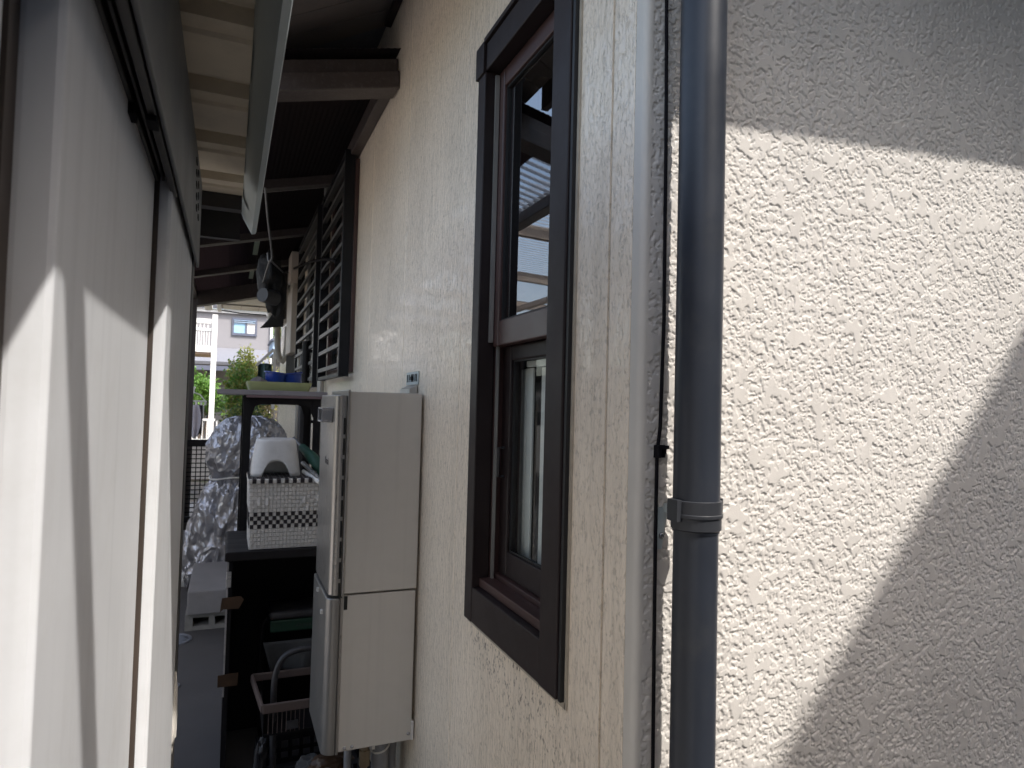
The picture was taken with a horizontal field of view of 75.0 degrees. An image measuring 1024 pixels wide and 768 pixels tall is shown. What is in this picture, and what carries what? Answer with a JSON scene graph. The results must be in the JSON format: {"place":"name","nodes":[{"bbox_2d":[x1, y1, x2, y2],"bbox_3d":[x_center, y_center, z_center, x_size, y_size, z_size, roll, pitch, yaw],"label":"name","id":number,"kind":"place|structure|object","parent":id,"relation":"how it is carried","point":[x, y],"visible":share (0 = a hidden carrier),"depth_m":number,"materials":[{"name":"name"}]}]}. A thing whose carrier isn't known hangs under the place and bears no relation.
{"place":"outdoors","nodes":[
{"label":"outdoors","id":0,"kind":"place"},
{"bbox_2d":[189,502,195,515],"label":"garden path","id":1,"kind":"structure","parent":0,"point":[191,509],"depth_m":8.81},
{"bbox_2d":[190,479,208,501],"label":"ground","id":2,"kind":"structure","parent":0,"point":[196,491],"depth_m":10.91,"materials":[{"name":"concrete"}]},
{"bbox_2d":[193,387,206,404],"bbox_3d":[-4.915,0.832,9.847,0.702,1.668,0.363,2,-2,-23],"label":"laundry stand","id":3,"kind":"object","parent":2,"relation":"on","point":[204,401],"visible":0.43,"depth_m":9.94,"materials":[{"name":"white paint"}]},
{"bbox_2d":[192,405,200,437],"bbox_3d":[-4.650,0.551,9.768,0.175,0.490,0.061,2,-2,-23],"label":"grey shirt","id":4,"kind":"object","parent":3,"relation":"hanging from","point":[196,421],"visible":0.66,"depth_m":9.77,"materials":[{"name":"grey fabric"}]},
{"bbox_2d":[198,405,202,435],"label":"black trousers","id":5,"kind":"object","parent":3,"relation":"hanging from","point":[201,410],"visible":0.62,"depth_m":9.91,"materials":[{"name":"black fabric"}]},
{"bbox_2d":[192,419,216,438],"bbox_3d":[-6.044,1.048,12.861,0.977,0.764,0.040,2,-2,-23],"label":"white railing","id":6,"kind":"object","parent":2,"relation":"on","point":[211,420],"visible":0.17,"depth_m":12.91,"materials":[{"name":"metal"}]},
{"bbox_2d":[193,366,224,406],"bbox_3d":[-8.208,0.656,16.612,1.899,2.330,1.729,2,-2,-23],"label":"round shrub","id":7,"kind":"object","parent":2,"relation":"on","point":[201,383],"visible":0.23,"depth_m":16.50,"materials":[{"name":"green plant"}]},
{"bbox_2d":[198,394,227,438],"bbox_3d":[-7.987,0.936,17.174,2.085,1.825,1.347,2,-2,-23],"label":"shrub","id":8,"kind":"object","parent":2,"relation":"on","point":[217,405],"visible":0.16,"depth_m":17.14,"materials":[{"name":"green plant"}]},
{"bbox_2d":[219,351,256,417],"bbox_3d":[-4.744,0.584,11.566,0.686,2.299,1.134,2,-2,-23],"label":"yellow shrub","id":9,"kind":"object","parent":2,"relation":"on","point":[240,377],"visible":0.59,"depth_m":11.35,"materials":[{"name":"green plant"}]},
{"bbox_2d":[219,398,271,421],"bbox_3d":[-4.405,0.979,10.989,0.925,1.493,1.258,2,-2,-23],"label":"garden shrub","id":10,"kind":"object","parent":2,"relation":"on","point":[237,412],"visible":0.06,"depth_m":10.92,"materials":[{"name":"green plant"}]},
{"bbox_2d":[234,343,257,376],"bbox_3d":[-4.736,0.500,11.776,0.493,2.482,0.528,1,-2,0],"label":"upright branch shrub","id":11,"kind":"object","parent":2,"relation":"on","point":[249,356],"visible":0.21,"depth_m":11.80,"materials":[{"name":"green plant"}]},
{"bbox_2d":[254,354,279,417],"bbox_3d":[-4.589,0.590,12.179,0.897,2.337,1.016,2,-2,-23],"label":"dry shrub","id":12,"kind":"object","parent":2,"relation":"on","point":[267,408],"visible":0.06,"depth_m":12.13,"materials":[{"name":"green plant"}]},
{"bbox_2d":[191,447,211,478],"bbox_3d":[-6.201,1.368,11.962,2.400,0.678,0.160,2,-2,-23],"label":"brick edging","id":13,"kind":"object","parent":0,"point":[198,465],"depth_m":12.11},
{"bbox_2d":[193,305,272,438],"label":"house","id":14,"kind":"structure","parent":0,"point":[235,331],"depth_m":22.14,"materials":[{"name":"white paint"}]},
{"bbox_2d":[195,314,217,437],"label":"balcony","id":15,"kind":"structure","parent":14,"relation":"attached to","point":[201,350],"depth_m":14.57,"materials":[{"name":"white paint"}]},
{"bbox_2d":[232,317,256,336],"bbox_3d":[-8.935,-1.905,22.282,0.777,0.590,0.089,2,-2,-23],"label":"window","id":16,"kind":"structure","parent":14,"relation":"in","point":[239,329],"depth_m":22.28,"materials":[{"name":"white glass"}]},
{"bbox_2d":[173,587,370,767],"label":"alley floor","id":17,"kind":"structure","parent":0,"point":[199,695],"depth_m":3.06,"materials":[{"name":"concrete"}]},
{"bbox_2d":[0,0,292,767],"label":"storage shed","id":18,"kind":"structure","parent":17,"relation":"on","point":[135,138],"depth_m":0.60,"materials":[{"name":"paint"}]},
{"bbox_2d":[0,0,2,42],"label":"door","id":19,"kind":"structure","parent":18,"relation":"in","point":[1,1],"depth_m":0.37,"materials":[{"name":"grey"}]},
{"bbox_2d":[0,0,154,767],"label":"door","id":20,"kind":"structure","parent":18,"relation":"in","point":[75,336],"depth_m":0.48,"materials":[{"name":"white metal"}]},
{"bbox_2d":[134,176,191,767],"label":"door","id":21,"kind":"structure","parent":18,"relation":"in","point":[157,648],"depth_m":1.00,"materials":[{"name":"white metal"}]},
{"bbox_2d":[179,633,191,644],"bbox_3d":[-2.032,1.532,3.991,0.214,0.009,0.214,2,-2,-23],"label":"drain cover","id":22,"kind":"object","parent":17,"relation":"in","point":[185,638],"visible":0.3,"depth_m":4.01,"materials":[{"name":"metal"}]},
{"bbox_2d":[184,439,210,522],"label":"lattice gate","id":23,"kind":"structure","parent":17,"relation":"on","point":[191,443],"depth_m":7.22,"materials":[{"name":"black metal"}]},
{"bbox_2d":[184,607,224,631],"bbox_3d":[-1.896,1.499,4.316,0.391,0.104,0.190,2,-2,-23],"label":"hollow block","id":24,"kind":"object","parent":17,"relation":"on","point":[204,621],"depth_m":4.21,"materials":[{"name":"concrete"}]},
{"bbox_2d":[187,561,226,614],"bbox_3d":[-1.897,1.383,4.617,0.595,0.148,0.800,2,-2,-23],"label":"concrete step","id":25,"kind":"object","parent":24,"relation":"on","point":[206,593],"visible":0.45,"depth_m":4.22,"materials":[{"name":"grey concrete"}]},
{"bbox_2d":[181,415,286,586],"bbox_3d":[-2.248,0.925,5.377,0.815,1.355,0.544,2,-2,-23],"label":"tarp cover","id":26,"kind":"object","parent":17,"relation":"on","point":[212,521],"visible":0.61,"depth_m":5.21,"materials":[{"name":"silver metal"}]},
{"bbox_2d":[217,389,327,530],"bbox_3d":[-1.204,0.782,3.252,0.477,1.496,0.500,2,-2,-23],"label":"steel rack","id":27,"kind":"object","parent":17,"relation":"on","point":[309,403],"visible":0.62,"depth_m":3.06,"materials":[{"name":"black metal"}]},
{"bbox_2d":[246,381,311,391],"bbox_3d":[-1.135,0.015,3.234,0.286,0.040,0.302,2,-2,-23],"label":"plastic tray","id":28,"kind":"object","parent":27,"relation":"on","point":[274,386],"visible":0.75,"depth_m":3.10,"materials":[{"name":"green plastic"}]},
{"bbox_2d":[250,377,267,381],"bbox_3d":[-1.209,-0.015,3.182,0.103,0.042,0.200,2,-2,-23],"label":"folded cloth","id":29,"kind":"object","parent":28,"relation":"in","point":[258,379],"visible":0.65,"depth_m":3.12,"materials":[{"name":"grey fabric"}]},
{"bbox_2d":[264,371,286,381],"bbox_3d":[-1.137,-0.020,3.212,0.112,0.083,0.112,2,-2,-23],"label":"plastic tub","id":30,"kind":"object","parent":28,"relation":"in","point":[271,376],"visible":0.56,"depth_m":3.17,"materials":[{"name":"blue plastic"}]},
{"bbox_2d":[285,372,302,382],"bbox_3d":[-1.082,-0.017,3.257,0.112,0.088,0.112,2,-2,-23],"label":"plastic tub","id":31,"kind":"object","parent":28,"relation":"in","point":[295,377],"visible":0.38,"depth_m":3.22,"materials":[{"name":"blue plastic"}]},
{"bbox_2d":[258,606,311,767],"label":"folding cart","id":32,"kind":"object","parent":17,"relation":"on","point":[290,654],"visible":0.64,"depth_m":2.71,"materials":[{"name":"grey metal"}]},
{"bbox_2d":[250,667,313,736],"bbox_3d":[-0.836,1.213,2.565,0.316,0.145,0.244,2,-2,-23],"label":"slatted basket","id":33,"kind":"object","parent":32,"relation":"on","point":[293,715],"visible":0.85,"depth_m":2.48,"materials":[{"name":"grey plastic"}]},
{"bbox_2d":[217,530,358,767],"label":"cabinet","id":34,"kind":"object","parent":17,"relation":"on","point":[257,580],"visible":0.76,"depth_m":2.95,"materials":[{"name":"metal"}]},
{"bbox_2d":[247,471,318,549],"bbox_3d":[-0.942,0.515,2.767,0.299,0.276,0.284,2,-2,-23],"label":"woven basket","id":35,"kind":"object","parent":34,"relation":"on","point":[282,510],"visible":0.88,"depth_m":2.64,"materials":[{"name":"white wicker"}]},
{"bbox_2d":[250,438,299,476],"bbox_3d":[-0.984,0.301,2.772,0.192,0.151,0.165,2,-2,-23],"label":"step stool","id":36,"kind":"object","parent":35,"relation":"on","point":[273,455],"visible":1,"depth_m":2.71,"materials":[{"name":"grey plastic"}]},
{"bbox_2d":[293,437,319,473],"bbox_3d":[-0.861,0.305,2.830,0.256,0.152,0.048,0,-3,42],"label":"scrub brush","id":37,"kind":"object","parent":35,"relation":"on","point":[312,457],"visible":0.7,"depth_m":2.80,"materials":[{"name":"green plastic"}]},
{"bbox_2d":[301,461,318,478],"bbox_3d":[-0.821,0.360,2.740,0.018,0.066,0.268,3,-2,-34],"label":"metal tube","id":38,"kind":"object","parent":35,"relation":"on","point":[309,469],"visible":0.66,"depth_m":2.75,"materials":[{"name":"metal"}]},
{"bbox_2d":[301,470,318,483],"bbox_3d":[-0.818,0.381,2.731,0.026,0.040,0.224,3,-2,-33],"label":"white rod","id":39,"kind":"object","parent":35,"relation":"on","point":[308,474],"visible":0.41,"depth_m":2.73,"materials":[{"name":"plastic"}]},
{"bbox_2d":[267,597,312,632],"bbox_3d":[-0.904,0.979,2.842,0.255,0.085,0.190,2,-2,-23],"label":"green box","id":40,"kind":"object","parent":34,"relation":"in","point":[291,617],"visible":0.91,"depth_m":2.76,"materials":[{"name":"green plastic"}]},
{"bbox_2d":[254,729,356,767],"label":"black crate","id":41,"kind":"object","parent":17,"relation":"on","point":[290,761],"visible":0.49,"depth_m":2.66,"materials":[{"name":"black plastic"}]},
{"bbox_2d":[253,737,268,767],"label":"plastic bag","id":42,"kind":"object","parent":41,"relation":"on","point":[261,749],"visible":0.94,"depth_m":2.50,"materials":[{"name":"grey plastic"}]},
{"bbox_2d":[295,753,316,767],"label":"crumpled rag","id":43,"kind":"object","parent":41,"relation":"on","point":[304,761],"visible":0.52,"depth_m":2.33,"materials":[{"name":"grey fabric"}]},
{"bbox_2d":[307,752,354,767],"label":"dry leaves heap","id":44,"kind":"object","parent":41,"relation":"in","point":[323,761],"visible":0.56,"depth_m":2.19,"materials":[{"name":"brown plant"}]},
{"bbox_2d":[298,341,312,470],"bbox_3d":[-1.455,0.637,4.717,0.116,1.880,0.068,2,-2,-23],"label":"black pole","id":45,"kind":"object","parent":17,"relation":"on","point":[306,351],"visible":0.33,"depth_m":4.71,"materials":[{"name":"black metal"}]},
{"bbox_2d":[204,0,1023,767],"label":"house","id":46,"kind":"structure","parent":17,"relation":"on","point":[508,256],"depth_m":1.26,"materials":[{"name":"paint"}]},
{"bbox_2d":[267,273,287,363],"bbox_3d":[-2.561,-0.717,7.334,0.222,1.030,0.632,2,-2,-23],"label":"meter box","id":47,"kind":"object","parent":46,"relation":"attached to","point":[280,358],"visible":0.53,"depth_m":7.14,"materials":[{"name":"white paint"}]},
{"bbox_2d":[286,354,294,372],"bbox_3d":[-2.136,-0.332,6.446,0.022,1.040,1.080,2,-2,-23],"label":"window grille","id":48,"kind":"object","parent":46,"relation":"attached to","point":[290,362],"depth_m":6.43,"materials":[{"name":"grey metal"}]},
{"bbox_2d":[183,48,400,529],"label":"terrace roof","id":49,"kind":"structure","parent":46,"relation":"attached to","point":[332,103],"depth_m":3.61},
{"bbox_2d":[262,187,282,282],"bbox_3d":[-1.434,-0.839,3.874,0.122,0.398,0.721,2,-2,-12],"label":"wire hook","id":50,"kind":"object","parent":49,"relation":"hanging from","point":[268,224],"visible":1,"depth_m":3.71,"materials":[{"name":"grey metal"}]},
{"bbox_2d":[256,249,286,327],"bbox_3d":[-1.542,-0.615,4.271,0.195,0.499,0.262,2,-2,-23],"label":"hanging bundle","id":51,"kind":"object","parent":50,"relation":"hanging from","point":[272,292],"visible":0.94,"depth_m":4.22,"materials":[{"name":"black plastic"}]},
{"bbox_2d":[283,258,337,272],"bbox_3d":[-1.745,-0.941,5.486,0.020,0.705,4.232,2,-2,-23],"label":"cord","id":52,"kind":"object","parent":49,"relation":"hanging from","point":[335,261],"visible":0.87,"depth_m":4.37,"materials":[{"name":"black rubber"}]},
{"bbox_2d":[285,251,304,355],"bbox_3d":[-1.980,-0.735,6.099,0.109,0.930,0.500,2,-2,-23],"label":"duct cover","id":53,"kind":"object","parent":46,"relation":"attached to","point":[291,308],"visible":0.56,"depth_m":6.03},
{"bbox_2d":[294,349,299,444],"bbox_3d":[-1.816,0.652,5.639,0.062,1.894,0.040,2,-2,-23],"label":"thin conduit","id":54,"kind":"object","parent":46,"relation":"attached to","point":[296,406],"visible":0.28,"depth_m":5.63,"materials":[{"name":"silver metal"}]},
{"bbox_2d":[297,349,301,453],"bbox_3d":[-1.672,0.657,5.283,0.074,1.867,0.044,2,-2,-23],"label":"dark conduit","id":55,"kind":"object","parent":46,"relation":"attached to","point":[299,409],"visible":0.15,"depth_m":5.27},
{"bbox_2d":[294,204,322,387],"bbox_3d":[-1.554,-0.579,5.086,0.057,1.230,1.350,2,-2,-23],"label":"window grille","id":56,"kind":"object","parent":46,"relation":"attached to","point":[303,280],"depth_m":4.79,"materials":[{"name":"black metal"}]},
{"bbox_2d":[305,239,316,381],"bbox_3d":[-1.501,-0.579,5.065,0.021,1.110,1.030,2,-2,-23],"label":"window","id":57,"kind":"structure","parent":46,"relation":"in","point":[309,325],"depth_m":5.32,"materials":[{"name":"black metal"}]},
{"bbox_2d":[317,188,327,454],"bbox_3d":[-1.254,0.119,4.354,0.052,2.900,0.051,2,-2,-23],"label":"wall pipe","id":58,"kind":"object","parent":46,"relation":"attached to","point":[320,386],"depth_m":4.34,"materials":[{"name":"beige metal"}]},
{"bbox_2d":[317,149,355,380],"bbox_3d":[-1.024,-0.616,3.845,0.052,1.175,0.910,2,-2,-23],"label":"window grille","id":59,"kind":"object","parent":46,"relation":"attached to","point":[346,168],"depth_m":3.56,"materials":[{"name":"black metal"}]},
{"bbox_2d":[326,158,359,374],"bbox_3d":[-0.980,-0.608,3.836,0.021,1.110,0.860,2,-2,-23],"label":"window","id":60,"kind":"structure","parent":46,"relation":"in","point":[332,357],"depth_m":3.83,"materials":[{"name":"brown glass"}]},
{"bbox_2d":[309,390,421,767],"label":"water heater","id":61,"kind":"object","parent":46,"relation":"attached to","point":[362,649],"visible":1,"depth_m":2.08,"materials":[{"name":"metal"}]},
{"bbox_2d":[400,371,418,392],"bbox_3d":[-0.354,-0.005,2.289,0.030,0.074,0.160,2,-2,-23],"label":"outlet box","id":62,"kind":"object","parent":46,"relation":"attached to","point":[412,380],"depth_m":2.27,"materials":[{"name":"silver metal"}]},
{"bbox_2d":[464,0,583,710],"bbox_3d":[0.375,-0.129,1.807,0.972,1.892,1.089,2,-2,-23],"label":"window","id":63,"kind":"structure","parent":46,"relation":"in","point":[529,63],"depth_m":1.62,"materials":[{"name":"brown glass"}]},
{"bbox_2d":[651,0,668,767],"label":"cable","id":64,"kind":"object","parent":46,"relation":"attached to","point":[660,398],"visible":1,"depth_m":1.03,"materials":[{"name":"black plastic"}]},
{"bbox_2d":[654,445,668,457],"bbox_3d":[0.231,0.104,1.031,0.020,0.020,0.014,2,-2,-23],"label":"cable clip","id":65,"kind":"object","parent":46,"relation":"attached to","point":[660,451],"visible":1,"depth_m":1.03,"materials":[{"name":"black plastic"}]},
{"bbox_2d":[657,0,727,767],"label":"downpipe","id":66,"kind":"object","parent":46,"relation":"attached to","point":[691,509],"visible":1,"depth_m":0.96,"materials":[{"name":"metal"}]},
{"bbox_2d":[267,338,279,421],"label":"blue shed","id":67,"kind":"structure","parent":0,"point":[271,344],"depth_m":19.11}
]}

